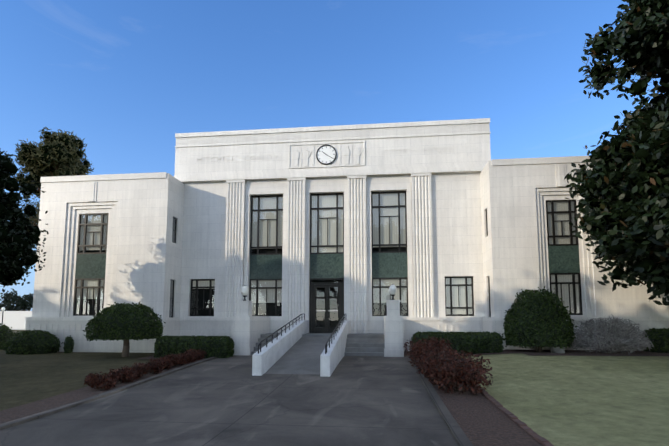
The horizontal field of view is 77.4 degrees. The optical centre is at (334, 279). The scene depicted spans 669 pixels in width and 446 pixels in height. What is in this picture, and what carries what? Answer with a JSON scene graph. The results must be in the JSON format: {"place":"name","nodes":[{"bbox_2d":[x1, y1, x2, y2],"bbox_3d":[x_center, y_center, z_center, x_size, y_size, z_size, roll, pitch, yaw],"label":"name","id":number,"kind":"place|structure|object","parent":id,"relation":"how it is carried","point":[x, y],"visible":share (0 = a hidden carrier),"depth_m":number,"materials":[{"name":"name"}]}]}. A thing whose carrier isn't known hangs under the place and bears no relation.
{"place":"outdoors","nodes":[
{"label":"outdoors","id":0,"kind":"place"},
{"bbox_2d":[0,0,663,310],"label":"sky","id":1,"kind":"structure","parent":0,"point":[124,77],"materials":[{"name":"blue"}]},
{"bbox_2d":[0,330,668,445],"bbox_3d":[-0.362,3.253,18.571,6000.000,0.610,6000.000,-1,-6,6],"label":"lawn","id":2,"kind":"structure","parent":0,"point":[589,400],"depth_m":9.43,"materials":[{"name":"green plant"}]},
{"bbox_2d":[1,307,4,325],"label":"street lamp","id":3,"kind":"object","parent":2,"relation":"on","point":[3,309],"visible":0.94,"depth_m":69.53,"materials":[{"name":"white metal"}]},
{"bbox_2d":[0,311,31,329],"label":"buildings","id":4,"kind":"structure","parent":2,"relation":"on","point":[15,320],"depth_m":74.73,"materials":[{"name":"grey paint"}]},
{"bbox_2d":[0,290,33,310],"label":"tree","id":5,"kind":"object","parent":2,"relation":"on","point":[24,302],"visible":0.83,"depth_m":129.10,"materials":[{"name":"green plant"}]},
{"bbox_2d":[0,148,48,293],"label":"foliage","id":6,"kind":"object","parent":2,"relation":"on","point":[18,241],"visible":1,"depth_m":13.70,"materials":[{"name":"green plant"}]},
{"bbox_2d":[20,199,39,247],"bbox_3d":[-26.058,-1.023,37.732,5.802,12.524,6.632,2,-6,-18],"label":"pine wood","id":7,"kind":"object","parent":2,"relation":"on","point":[36,204],"visible":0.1,"depth_m":36.40,"materials":[{"name":"green plant"}]},
{"bbox_2d":[0,323,62,354],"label":"shrubs","id":8,"kind":"object","parent":2,"relation":"on","point":[31,342],"visible":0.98,"depth_m":16.86,"materials":[{"name":"green plant"}]},
{"bbox_2d":[13,126,93,202],"bbox_3d":[-20.259,-3.391,30.015,4.962,15.743,4.974,-1,-6,6],"label":"foliage","id":9,"kind":"object","parent":2,"relation":"on","point":[62,153],"visible":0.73,"depth_m":29.29,"materials":[{"name":"green plant"}]},
{"bbox_2d":[63,335,73,353],"bbox_3d":[-10.916,2.697,17.166,0.401,0.802,0.406,-1,-6,6],"label":"evergreen","id":10,"kind":"object","parent":2,"relation":"on","point":[68,344],"visible":0.96,"depth_m":17.09,"materials":[{"name":"green plant"}]},
{"bbox_2d":[83,302,164,356],"bbox_3d":[-7.887,1.924,15.877,2.851,2.179,2.575,-1,-6,6],"label":"topiary tree","id":11,"kind":"object","parent":2,"relation":"on","point":[125,323],"visible":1,"depth_m":15.10,"materials":[{"name":"green plant"}]},
{"bbox_2d":[0,355,473,445],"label":"concrete path","id":12,"kind":"structure","parent":2,"relation":"on","point":[352,401],"depth_m":7.42,"materials":[{"name":"grey concrete"}]},
{"bbox_2d":[252,320,349,376],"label":"ramp","id":13,"kind":"structure","parent":2,"relation":"on","point":[292,350],"depth_m":12.99,"materials":[{"name":"concrete"}]},
{"bbox_2d":[258,314,344,353],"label":"handrails","id":14,"kind":"object","parent":13,"relation":"attached to","point":[331,337],"visible":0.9,"depth_m":13.37,"materials":[{"name":"metal"}]},
{"bbox_2d":[251,333,384,355],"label":"entrance steps","id":15,"kind":"structure","parent":2,"relation":"on","point":[367,344],"depth_m":16.44,"materials":[{"name":"concrete"}]},
{"bbox_2d":[0,350,668,445],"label":"mulch beds","id":16,"kind":"object","parent":2,"relation":"on","point":[481,419],"visible":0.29,"depth_m":7.75,"materials":[{"name":"brown soil"}]},
{"bbox_2d":[84,336,492,393],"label":"red shrubs","id":17,"kind":"object","parent":16,"relation":"on","point":[439,362],"visible":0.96,"depth_m":10.00,"materials":[{"name":"red plant"}]},
{"bbox_2d":[550,347,564,352],"bbox_3d":[7.691,2.448,14.406,0.494,0.449,0.367,-1,-6,6],"label":"garden rock","id":18,"kind":"object","parent":16,"relation":"on","point":[555,350],"visible":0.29,"depth_m":14.26,"materials":[{"name":"stone"}]},
{"bbox_2d":[572,315,653,353],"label":"bare shrub twigs","id":19,"kind":"object","parent":16,"relation":"on","point":[613,335],"visible":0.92,"depth_m":14.14,"materials":[{"name":"grey plant"}]},
{"bbox_2d":[25,118,668,356],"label":"building facade","id":20,"kind":"structure","parent":2,"relation":"on","point":[147,259],"depth_m":18.59,"materials":[{"name":"white concrete"}]},
{"bbox_2d":[241,284,396,300],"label":"globe lamps","id":21,"kind":"object","parent":20,"relation":"attached to","point":[392,290],"visible":1,"depth_m":15.77,"materials":[{"name":"white glass"}]},
{"bbox_2d":[316,145,336,164],"bbox_3d":[-0.375,-5.772,19.321,0.960,0.960,0.050,-1,-6,6],"label":"clock","id":22,"kind":"object","parent":20,"relation":"attached to","point":[326,154],"visible":1,"depth_m":19.31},
{"bbox_2d":[75,245,579,278],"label":"spandrel panels","id":23,"kind":"object","parent":20,"relation":"attached to","point":[563,259],"visible":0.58,"depth_m":18.85,"materials":[{"name":"green metal"}]},
{"bbox_2d":[73,191,582,332],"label":"window frames","id":24,"kind":"structure","parent":20,"relation":"in","point":[313,297],"depth_m":18.92,"materials":[{"name":"black metal"}]},
{"bbox_2d":[75,193,579,326],"bbox_3d":[-0.877,-0.829,18.491,21.295,6.400,1.570,-1,-6,6],"label":"window glass","id":25,"kind":"object","parent":24,"relation":"in","point":[311,251],"visible":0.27,"depth_m":18.98,"materials":[{"name":"glass"}]},
{"bbox_2d":[76,193,579,313],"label":"courthouse blinds","id":26,"kind":"object","parent":24,"relation":"hanging from","point":[384,238],"depth_m":19.15,"materials":[{"name":"grey fabric"}]},
{"bbox_2d":[77,218,579,327],"bbox_3d":[-0.851,-0.357,18.694,21.515,8.700,1.752,-1,-6,6],"label":"dark courthouse interior","id":27,"kind":"object","parent":20,"relation":"in","point":[333,315],"depth_m":19.20,"materials":[{"name":"black"}]},
{"bbox_2d":[174,133,490,174],"bbox_3d":[-0.371,-5.748,19.359,14.700,1.400,0.030,-1,-6,6],"label":"frieze","id":28,"kind":"object","parent":20,"relation":"attached to","point":[413,151],"visible":1,"depth_m":19.24,"materials":[{"name":"white concrete"}]},
{"bbox_2d":[154,328,668,357],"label":"hedges","id":29,"kind":"object","parent":2,"relation":"on","point":[232,343],"depth_m":15.03,"materials":[{"name":"green plant"}]},
{"bbox_2d":[475,384,553,445],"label":"garden edging","id":30,"kind":"object","parent":2,"relation":"on","point":[543,441],"visible":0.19,"depth_m":6.78,"materials":[{"name":"grey concrete"}]},
{"bbox_2d":[502,286,576,351],"bbox_3d":[7.387,1.470,15.153,2.567,2.496,2.260,-1,-6,6],"label":"bush","id":31,"kind":"object","parent":2,"relation":"on","point":[536,318],"visible":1,"depth_m":14.47,"materials":[{"name":"green plant"}]},
{"bbox_2d":[564,83,668,305],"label":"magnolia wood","id":32,"kind":"object","parent":2,"relation":"on","point":[622,190],"visible":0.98,"depth_m":11.81,"materials":[{"name":"green plant"}]},
{"bbox_2d":[578,0,668,142],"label":"tree","id":33,"kind":"object","parent":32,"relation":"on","point":[638,37],"visible":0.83,"depth_m":12.89,"materials":[{"name":"green plant"}]}
]}

